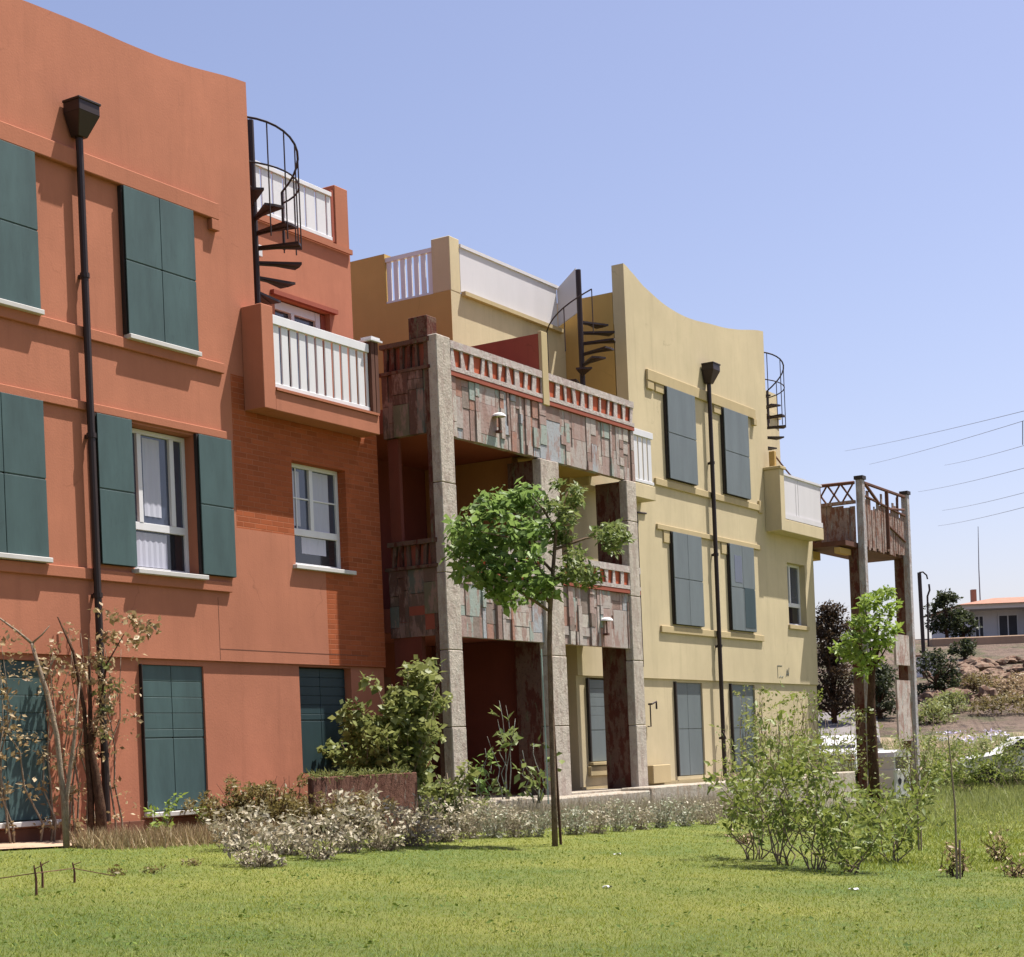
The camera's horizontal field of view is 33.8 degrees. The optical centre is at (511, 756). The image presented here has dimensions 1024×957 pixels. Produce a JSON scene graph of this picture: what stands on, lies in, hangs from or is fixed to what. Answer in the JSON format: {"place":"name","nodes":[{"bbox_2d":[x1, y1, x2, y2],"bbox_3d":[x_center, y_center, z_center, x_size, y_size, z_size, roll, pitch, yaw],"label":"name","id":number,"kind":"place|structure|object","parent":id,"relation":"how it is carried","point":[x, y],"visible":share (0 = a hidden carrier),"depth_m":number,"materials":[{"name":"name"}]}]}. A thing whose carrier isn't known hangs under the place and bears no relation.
{"place":"outdoors","nodes":[
{"label":"outdoors","id":0,"kind":"place"},
{"bbox_2d":[0,838,118,848],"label":"path","id":1,"kind":"structure","parent":0,"point":[29,844],"depth_m":19.48,"materials":[{"name":"beige concrete"}]},
{"bbox_2d":[247,116,301,304],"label":"spiral staircase","id":2,"kind":"structure","parent":0,"point":[282,226],"depth_m":24.84,"materials":[{"name":"metal"}]},
{"bbox_2d":[0,769,1023,956],"bbox_3d":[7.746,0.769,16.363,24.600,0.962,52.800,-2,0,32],"label":"lawn","id":3,"kind":"structure","parent":0,"point":[592,938],"depth_m":12.87,"materials":[{"name":"green plant"}]},
{"bbox_2d":[0,618,79,847],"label":"bare sapling","id":4,"kind":"object","parent":3,"relation":"on","point":[64,794],"visible":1,"depth_m":18.96,"materials":[{"name":"brown plant"}]},
{"bbox_2d":[200,798,270,850],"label":"dry flowers","id":5,"kind":"object","parent":3,"relation":"on","point":[240,826],"visible":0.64,"depth_m":18.92,"materials":[{"name":"beige plant"}]},
{"bbox_2d":[69,815,450,850],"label":"dry weeds","id":6,"kind":"object","parent":3,"relation":"on","point":[189,836],"visible":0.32,"depth_m":19.65,"materials":[{"name":"brown plant"}]},
{"bbox_2d":[221,820,299,867],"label":"dry flowers","id":7,"kind":"object","parent":3,"relation":"on","point":[266,859],"visible":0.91,"depth_m":16.31,"materials":[{"name":"beige plant"}]},
{"bbox_2d":[245,801,329,855],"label":"dry flowers","id":8,"kind":"object","parent":3,"relation":"on","point":[274,829],"visible":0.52,"depth_m":18.25,"materials":[{"name":"beige plant"}]},
{"bbox_2d":[278,803,363,859],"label":"dry flowers","id":9,"kind":"object","parent":3,"relation":"on","point":[306,845],"visible":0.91,"depth_m":17.59,"materials":[{"name":"beige plant"}]},
{"bbox_2d":[314,783,386,852],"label":"dry flowers","id":10,"kind":"object","parent":3,"relation":"on","point":[366,811],"visible":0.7,"depth_m":18.83,"materials":[{"name":"beige plant"}]},
{"bbox_2d":[300,765,418,831],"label":"planter wall","id":11,"kind":"structure","parent":3,"relation":"on","point":[399,785],"depth_m":23.29,"materials":[{"name":"brown stone"}]},
{"bbox_2d":[339,790,423,850],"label":"dry flowers","id":12,"kind":"object","parent":3,"relation":"on","point":[376,842],"visible":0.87,"depth_m":19.36,"materials":[{"name":"grey plant"}]},
{"bbox_2d":[317,654,452,819],"bbox_3d":[-1.779,-0.088,24.872,1.999,2.827,1.981,-2,0,-34],"label":"bush","id":13,"kind":"object","parent":3,"relation":"on","point":[407,723],"visible":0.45,"depth_m":24.53,"materials":[{"name":"green plant"}]},
{"bbox_2d":[368,789,442,846],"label":"dry flowers","id":14,"kind":"object","parent":3,"relation":"on","point":[412,839],"visible":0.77,"depth_m":20.36,"materials":[{"name":"grey plant"}]},
{"bbox_2d":[420,797,476,842],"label":"dry flowers","id":15,"kind":"object","parent":3,"relation":"on","point":[445,833],"visible":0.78,"depth_m":21.49,"materials":[{"name":"grey plant"}]},
{"bbox_2d":[417,759,492,831],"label":"bush","id":16,"kind":"object","parent":3,"relation":"on","point":[448,789],"visible":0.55,"depth_m":24.52,"materials":[{"name":"green plant"}]},
{"bbox_2d":[441,795,500,838],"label":"dry tuft","id":17,"kind":"object","parent":3,"relation":"on","point":[469,823],"visible":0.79,"depth_m":22.51,"materials":[{"name":"grey plant"}]},
{"bbox_2d":[466,801,518,837],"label":"dry tuft","id":18,"kind":"object","parent":3,"relation":"on","point":[493,833],"visible":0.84,"depth_m":22.79,"materials":[{"name":"grey plant"}]},
{"bbox_2d":[487,791,543,837],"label":"dry tuft","id":19,"kind":"object","parent":3,"relation":"on","point":[514,833],"visible":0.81,"depth_m":23.03,"materials":[{"name":"grey plant"}]},
{"bbox_2d":[502,809,557,836],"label":"dry tuft","id":20,"kind":"object","parent":3,"relation":"on","point":[544,822],"visible":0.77,"depth_m":23.23,"materials":[{"name":"grey plant"}]},
{"bbox_2d":[439,476,636,846],"bbox_3d":[0.367,-1.159,20.814,2.465,4.711,1.623,-2,0,0],"label":"young tree","id":21,"kind":"object","parent":3,"relation":"on","point":[477,544],"visible":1,"depth_m":20.77,"materials":[{"name":"green plant"}]},
{"bbox_2d":[541,649,561,844],"bbox_3d":[0.499,-0.060,21.203,0.179,2.600,0.041,-2,0,-9],"label":"stake","id":22,"kind":"object","parent":3,"relation":"on","point":[559,816],"visible":0.62,"depth_m":21.19,"materials":[{"name":"brown wood"}]},
{"bbox_2d":[557,801,595,834],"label":"dry tuft","id":23,"kind":"object","parent":3,"relation":"on","point":[573,815],"visible":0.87,"depth_m":24.05,"materials":[{"name":"grey plant"}]},
{"bbox_2d":[566,796,621,833],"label":"dry tuft","id":24,"kind":"object","parent":3,"relation":"on","point":[602,820],"visible":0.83,"depth_m":24.56,"materials":[{"name":"grey plant"}]},
{"bbox_2d":[433,789,786,831],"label":"dry grass","id":25,"kind":"structure","parent":3,"relation":"on","point":[587,804],"depth_m":27.89,"materials":[{"name":"beige plant"}]},
{"bbox_2d":[596,796,639,831],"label":"dry tuft","id":26,"kind":"object","parent":3,"relation":"on","point":[620,823],"visible":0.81,"depth_m":25.38,"materials":[{"name":"grey plant"}]},
{"bbox_2d":[614,797,658,829],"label":"dry tuft","id":27,"kind":"object","parent":3,"relation":"on","point":[641,820],"visible":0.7,"depth_m":26.10,"materials":[{"name":"grey plant"}]},
{"bbox_2d":[632,794,678,827],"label":"dry tuft","id":28,"kind":"object","parent":3,"relation":"on","point":[658,823],"visible":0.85,"depth_m":26.87,"materials":[{"name":"grey plant"}]},
{"bbox_2d":[660,796,714,825],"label":"dry tuft","id":29,"kind":"object","parent":3,"relation":"on","point":[682,817],"visible":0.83,"depth_m":27.73,"materials":[{"name":"grey plant"}]},
{"bbox_2d":[682,789,731,824],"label":"dry tuft","id":30,"kind":"object","parent":3,"relation":"on","point":[710,819],"visible":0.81,"depth_m":28.59,"materials":[{"name":"grey plant"}]},
{"bbox_2d":[718,757,785,816],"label":"garden shrub","id":31,"kind":"object","parent":3,"relation":"on","point":[758,772],"visible":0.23,"depth_m":31.83,"materials":[{"name":"green plant"}]},
{"bbox_2d":[698,748,810,859],"bbox_3d":[2.714,0.560,18.632,1.223,1.320,1.232,-2,0,34],"label":"garden shrub","id":32,"kind":"object","parent":3,"relation":"on","point":[732,814],"visible":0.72,"depth_m":18.60,"materials":[{"name":"green plant"}]},
{"bbox_2d":[710,712,814,835],"bbox_3d":[3.675,0.283,24.690,1.407,1.905,1.257,-2,0,-16],"label":"garden shrub","id":33,"kind":"object","parent":3,"relation":"on","point":[808,748],"visible":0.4,"depth_m":24.57,"materials":[{"name":"green plant"}]},
{"bbox_2d":[721,681,844,865],"bbox_3d":[2.778,0.216,17.729,1.250,2.016,1.170,-2,0,0],"label":"garden shrub","id":34,"kind":"object","parent":3,"relation":"on","point":[765,777],"visible":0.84,"depth_m":17.56,"materials":[{"name":"green plant"}]},
{"bbox_2d":[768,727,854,830],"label":"garden shrub","id":35,"kind":"object","parent":3,"relation":"on","point":[823,745],"visible":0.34,"depth_m":26.33,"materials":[{"name":"green plant"}]},
{"bbox_2d":[763,730,866,869],"bbox_3d":[3.067,0.470,17.155,1.096,1.514,0.887,-2,0,0],"label":"garden shrub","id":36,"kind":"object","parent":3,"relation":"on","point":[789,806],"visible":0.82,"depth_m":17.12,"materials":[{"name":"green plant"}]},
{"bbox_2d":[793,778,917,872],"bbox_3d":[3.314,0.719,16.674,1.024,1.029,0.996,-2,0,41],"label":"garden shrub","id":37,"kind":"object","parent":3,"relation":"on","point":[869,845],"visible":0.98,"depth_m":16.59,"materials":[{"name":"green plant"}]},
{"bbox_2d":[827,585,903,813],"bbox_3d":[7.503,-1.061,34.933,1.667,4.992,1.685,-2,0,0],"label":"tree","id":38,"kind":"object","parent":3,"relation":"on","point":[869,664],"visible":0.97,"depth_m":34.90,"materials":[{"name":"green plant"}]},
{"bbox_2d":[840,760,946,861],"bbox_3d":[4.227,0.638,18.551,1.131,1.205,1.222,-2,0,19],"label":"garden shrub","id":39,"kind":"object","parent":3,"relation":"on","point":[880,803],"visible":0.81,"depth_m":18.54,"materials":[{"name":"green plant"}]},
{"bbox_2d":[878,749,910,802],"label":"waste bin","id":40,"kind":"object","parent":3,"relation":"on","point":[887,769],"visible":0.48,"depth_m":42.74,"materials":[{"name":"white plastic"}]},
{"bbox_2d":[878,718,946,794],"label":"shrub","id":41,"kind":"object","parent":3,"relation":"on","point":[923,767],"visible":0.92,"depth_m":42.03,"materials":[{"name":"green plant"}]},
{"bbox_2d":[910,695,921,850],"bbox_3d":[5.040,0.249,21.000,0.086,2.100,0.023,-2,0,0],"label":"thin stake","id":42,"kind":"object","parent":3,"relation":"on","point":[920,844],"visible":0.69,"depth_m":20.99,"materials":[{"name":"brown wood"}]},
{"bbox_2d":[947,730,960,878],"bbox_3d":[4.205,0.512,16.000,0.086,1.550,0.023,-2,0,0],"label":"thin stake","id":43,"kind":"object","parent":3,"relation":"on","point":[956,853],"visible":0.73,"depth_m":15.99,"materials":[{"name":"brown wood"}]},
{"bbox_2d":[938,840,974,876],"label":"dead stalks","id":44,"kind":"object","parent":3,"relation":"on","point":[951,872],"visible":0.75,"depth_m":16.33,"materials":[{"name":"beige plant"}]},
{"bbox_2d":[977,825,1012,861],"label":"dead stalks","id":45,"kind":"object","parent":3,"relation":"on","point":[996,854],"visible":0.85,"depth_m":18.90,"materials":[{"name":"beige plant"}]},
{"bbox_2d":[994,852,1023,877],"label":"dead stalks","id":46,"kind":"object","parent":3,"relation":"on","point":[1017,870],"visible":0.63,"depth_m":16.42,"materials":[{"name":"beige plant"}]},
{"bbox_2d":[0,732,1023,850],"bbox_3d":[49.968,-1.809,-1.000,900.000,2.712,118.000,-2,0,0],"label":"ground","id":47,"kind":"structure","parent":0,"point":[881,738],"depth_m":56.65,"materials":[{"name":"grey concrete"}]},
{"bbox_2d":[57,602,161,837],"bbox_3d":[-4.860,-0.385,20.405,1.355,2.988,0.757,-2,0,0],"label":"vine trunk","id":48,"kind":"object","parent":47,"relation":"on","point":[95,794],"visible":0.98,"depth_m":20.39,"materials":[{"name":"brown plant"}]},
{"bbox_2d":[141,792,187,833],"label":"weed","id":49,"kind":"object","parent":47,"relation":"on","point":[168,811],"visible":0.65,"depth_m":21.51,"materials":[{"name":"green plant"}]},
{"bbox_2d":[180,782,261,829],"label":"dry shrub","id":50,"kind":"object","parent":47,"relation":"on","point":[211,801],"visible":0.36,"depth_m":22.02,"materials":[{"name":"brown plant"}]},
{"bbox_2d":[218,774,293,826],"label":"dry shrub","id":51,"kind":"object","parent":47,"relation":"on","point":[273,809],"visible":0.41,"depth_m":22.23,"materials":[{"name":"brown plant"}]},
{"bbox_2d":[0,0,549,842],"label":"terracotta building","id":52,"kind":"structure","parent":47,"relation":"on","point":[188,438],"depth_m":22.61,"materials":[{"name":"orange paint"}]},
{"bbox_2d":[0,634,81,842],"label":"creeper","id":53,"kind":"object","parent":52,"relation":"attached to","point":[54,799],"visible":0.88,"depth_m":20.05,"materials":[{"name":"brown plant"}]},
{"bbox_2d":[58,621,151,837],"bbox_3d":[-5.055,-0.232,21.027,0.424,2.885,1.351,-2,0,32],"label":"creeper","id":54,"kind":"object","parent":52,"relation":"attached to","point":[114,816],"visible":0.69,"depth_m":21.04,"materials":[{"name":"brown plant"}]},
{"bbox_2d":[132,428,208,579],"bbox_3d":[-4.631,-3.348,22.306,0.360,1.950,1.330,-2,0,32],"label":"window","id":55,"kind":"structure","parent":52,"relation":"in","point":[158,459],"depth_m":22.49,"materials":[{"name":"white glass"}]},
{"bbox_2d":[275,302,319,392],"bbox_3d":[-3.488,-6.322,27.175,0.090,1.880,1.280,-2,0,32],"label":"terrace door","id":56,"kind":"structure","parent":52,"relation":"in","point":[283,310],"depth_m":27.28,"materials":[{"name":"white paint"}]},
{"bbox_2d":[292,463,356,574],"bbox_3d":[-2.892,-3.549,25.161,0.270,1.590,1.440,-2,0,32],"label":"window","id":57,"kind":"structure","parent":52,"relation":"in","point":[315,490],"depth_m":25.28,"materials":[{"name":"white glass"}]},
{"bbox_2d":[245,773,307,825],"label":"dry shrub","id":58,"kind":"object","parent":47,"relation":"on","point":[294,793],"visible":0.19,"depth_m":22.86,"materials":[{"name":"brown plant"}]},
{"bbox_2d":[277,790,365,836],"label":"dry shrub","id":59,"kind":"object","parent":47,"relation":"on","point":[305,813],"visible":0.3,"depth_m":21.89,"materials":[{"name":"brown plant"}]},
{"bbox_2d":[314,791,399,838],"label":"dry shrub","id":60,"kind":"object","parent":47,"relation":"on","point":[361,801],"visible":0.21,"depth_m":21.87,"materials":[{"name":"brown plant"}]},
{"bbox_2d":[376,315,647,802],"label":"porch tower","id":61,"kind":"structure","parent":47,"relation":"on","point":[444,399],"depth_m":28.42,"materials":[{"name":"stone"}]},
{"bbox_2d":[511,734,564,802],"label":"porch plant","id":62,"kind":"object","parent":47,"relation":"on","point":[533,782],"visible":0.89,"depth_m":26.25,"materials":[{"name":"green plant"}]},
{"bbox_2d":[350,236,823,789],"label":"yellow building","id":63,"kind":"structure","parent":47,"relation":"on","point":[730,526],"depth_m":35.42,"materials":[{"name":"paint"}]},
{"bbox_2d":[733,685,777,776],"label":"creeper","id":64,"kind":"object","parent":63,"relation":"attached to","point":[759,707],"visible":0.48,"depth_m":37.84,"materials":[{"name":"green plant"}]},
{"bbox_2d":[787,564,809,630],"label":"window","id":65,"kind":"structure","parent":63,"relation":"in","point":[792,570],"depth_m":41.18,"materials":[{"name":"grey glass"}]},
{"bbox_2d":[767,688,832,771],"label":"creeper","id":66,"kind":"object","parent":63,"relation":"attached to","point":[805,707],"visible":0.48,"depth_m":40.46,"materials":[{"name":"green plant"}]},
{"bbox_2d":[813,475,920,794],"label":"open balcony tower","id":67,"kind":"structure","parent":63,"relation":"attached to","point":[884,534],"depth_m":43.22,"materials":[{"name":"brown wood"}]},
{"bbox_2d":[435,771,855,817],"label":"garden wall","id":68,"kind":"structure","parent":47,"relation":"on","point":[677,789],"depth_m":30.95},
{"bbox_2d":[470,748,500,799],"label":"porch plant","id":69,"kind":"object","parent":68,"relation":"on","point":[482,783],"visible":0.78,"depth_m":26.26,"materials":[{"name":"green plant"}]},
{"bbox_2d":[487,701,522,798],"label":"porch plant","id":70,"kind":"object","parent":68,"relation":"on","point":[516,737],"visible":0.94,"depth_m":26.27,"materials":[{"name":"green plant"}]},
{"bbox_2d":[752,719,805,776],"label":"shrub","id":71,"kind":"object","parent":68,"relation":"on","point":[781,737],"visible":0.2,"depth_m":37.62,"materials":[{"name":"green plant"}]},
{"bbox_2d":[783,712,852,772],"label":"shrub","id":72,"kind":"object","parent":47,"relation":"on","point":[829,756],"visible":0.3,"depth_m":39.21,"materials":[{"name":"green plant"}]},
{"bbox_2d":[810,705,866,782],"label":"shrub","id":73,"kind":"object","parent":47,"relation":"on","point":[852,753],"visible":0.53,"depth_m":40.59,"materials":[{"name":"green plant"}]},
{"bbox_2d":[819,735,883,779],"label":"parked car","id":74,"kind":"object","parent":47,"relation":"on","point":[828,740],"visible":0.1,"depth_m":49.43,"materials":[{"name":"white paint"}]},
{"bbox_2d":[735,728,1023,853],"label":"rough grass","id":75,"kind":"structure","parent":47,"relation":"on","point":[997,795],"depth_m":37.97,"materials":[{"name":"green plant"}]},
{"bbox_2d":[919,744,967,794],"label":"garden shrub","id":76,"kind":"object","parent":47,"relation":"on","point":[939,769],"visible":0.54,"depth_m":46.10,"materials":[{"name":"green plant"}]},
{"bbox_2d":[919,727,983,783],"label":"garden shrub","id":77,"kind":"object","parent":47,"relation":"on","point":[958,743],"visible":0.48,"depth_m":49.19,"materials":[{"name":"green plant"}]},
{"bbox_2d":[921,740,1005,791],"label":"garden shrub","id":78,"kind":"object","parent":47,"relation":"on","point":[956,774],"visible":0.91,"depth_m":46.77,"materials":[{"name":"green plant"}]},
{"bbox_2d":[940,728,1018,777],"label":"garden shrub","id":79,"kind":"object","parent":47,"relation":"on","point":[983,744],"visible":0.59,"depth_m":48.72,"materials":[{"name":"green plant"}]},
{"bbox_2d":[957,736,1023,783],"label":"parked car","id":80,"kind":"object","parent":47,"relation":"on","point":[1020,739],"visible":0.34,"depth_m":48.52,"materials":[{"name":"white metal"}]},
{"bbox_2d":[967,739,1023,790],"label":"garden shrub","id":81,"kind":"object","parent":47,"relation":"on","point":[1017,770],"visible":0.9,"depth_m":46.97,"materials":[{"name":"green plant"}]},
{"bbox_2d":[999,736,1023,784],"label":"garden shrub","id":82,"kind":"object","parent":47,"relation":"on","point":[1007,742],"visible":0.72,"depth_m":47.96,"materials":[{"name":"green plant"}]},
{"bbox_2d":[24,0,1023,641],"label":"sky","id":83,"kind":"structure","parent":0,"point":[841,182],"materials":[{"name":"blue"}]},
{"bbox_2d":[546,269,614,385],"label":"spiral staircase","id":84,"kind":"structure","parent":0,"point":[582,369],"depth_m":33.20,"materials":[{"name":"metal"}]},
{"bbox_2d":[764,352,785,449],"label":"spiral staircase","id":85,"kind":"structure","parent":0,"point":[777,416],"depth_m":40.46,"materials":[{"name":"metal"}]},
{"bbox_2d":[818,710,880,741],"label":"road","id":86,"kind":"structure","parent":0,"point":[841,728],"depth_m":61.18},
{"bbox_2d":[817,639,1023,736],"bbox_3d":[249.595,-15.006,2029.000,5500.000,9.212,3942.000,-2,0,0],"label":"hill","id":87,"kind":"structure","parent":0,"point":[1003,722],"depth_m":62.97,"materials":[{"name":"brown soil"}]},
{"bbox_2d":[815,599,854,722],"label":"tree","id":88,"kind":"object","parent":87,"relation":"on","point":[828,627],"visible":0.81,"depth_m":61.62,"materials":[{"name":"green plant"}]},
{"bbox_2d":[850,659,898,718],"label":"hedge","id":89,"kind":"object","parent":87,"relation":"on","point":[884,680],"visible":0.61,"depth_m":62.71,"materials":[{"name":"green plant"}]},
{"bbox_2d":[917,571,930,653],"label":"utility post","id":90,"kind":"object","parent":87,"relation":"on","point":[921,611],"visible":0.92,"depth_m":83.93,"materials":[{"name":"metal"}]},
{"bbox_2d":[918,701,959,724],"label":"bank shrub","id":91,"kind":"object","parent":87,"relation":"on","point":[938,714],"visible":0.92,"depth_m":60.84,"materials":[{"name":"green plant"}]},
{"bbox_2d":[916,647,964,695],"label":"bush","id":92,"kind":"object","parent":87,"relation":"on","point":[938,663],"visible":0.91,"depth_m":67.83,"materials":[{"name":"green plant"}]},
{"bbox_2d":[923,588,967,637],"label":"tree","id":93,"kind":"object","parent":87,"relation":"on","point":[948,619],"visible":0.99,"depth_m":99.70,"materials":[{"name":"green plant"}]},
{"bbox_2d":[923,688,973,712],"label":"bank shrub","id":94,"kind":"object","parent":87,"relation":"on","point":[944,698],"visible":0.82,"depth_m":63.76,"materials":[{"name":"green plant"}]},
{"bbox_2d":[947,638,977,659],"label":"bush","id":95,"kind":"object","parent":87,"relation":"on","point":[967,645],"visible":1,"depth_m":85.88,"materials":[{"name":"green plant"}]},
{"bbox_2d":[948,607,981,637],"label":"tree","id":96,"kind":"object","parent":87,"relation":"on","point":[966,631],"visible":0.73,"depth_m":100.85,"materials":[{"name":"green plant"}]},
{"bbox_2d":[945,671,1004,691],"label":"bank shrub","id":97,"kind":"object","parent":87,"relation":"on","point":[978,680],"visible":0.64,"depth_m":69.92,"materials":[{"name":"plant"}]},
{"bbox_2d":[929,635,1023,646],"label":"bank wall","id":98,"kind":"structure","parent":87,"relation":"on","point":[981,640],"depth_m":93.00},
{"bbox_2d":[930,589,1023,638],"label":"hill house","id":99,"kind":"structure","parent":87,"relation":"on","point":[999,616],"depth_m":113.57,"materials":[{"name":"white paint"}]},
{"bbox_2d":[997,614,1018,635],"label":"window","id":100,"kind":"structure","parent":99,"relation":"in","point":[1007,623],"depth_m":113.57,"materials":[{"name":"white paint"}]},
{"bbox_2d":[977,685,999,703],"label":"rock","id":101,"kind":"object","parent":87,"relation":"on","point":[984,690],"visible":0.35,"depth_m":66.38,"materials":[{"name":"brown stone"}]},
{"bbox_2d":[964,691,1023,715],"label":"bank shrub","id":102,"kind":"object","parent":87,"relation":"on","point":[995,704],"visible":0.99,"depth_m":62.63,"materials":[{"name":"brown plant"}]},
{"bbox_2d":[990,672,1023,694],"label":"bank shrub","id":103,"kind":"object","parent":87,"relation":"on","point":[1011,680],"visible":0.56,"depth_m":67.86,"materials":[{"name":"beige plant"}]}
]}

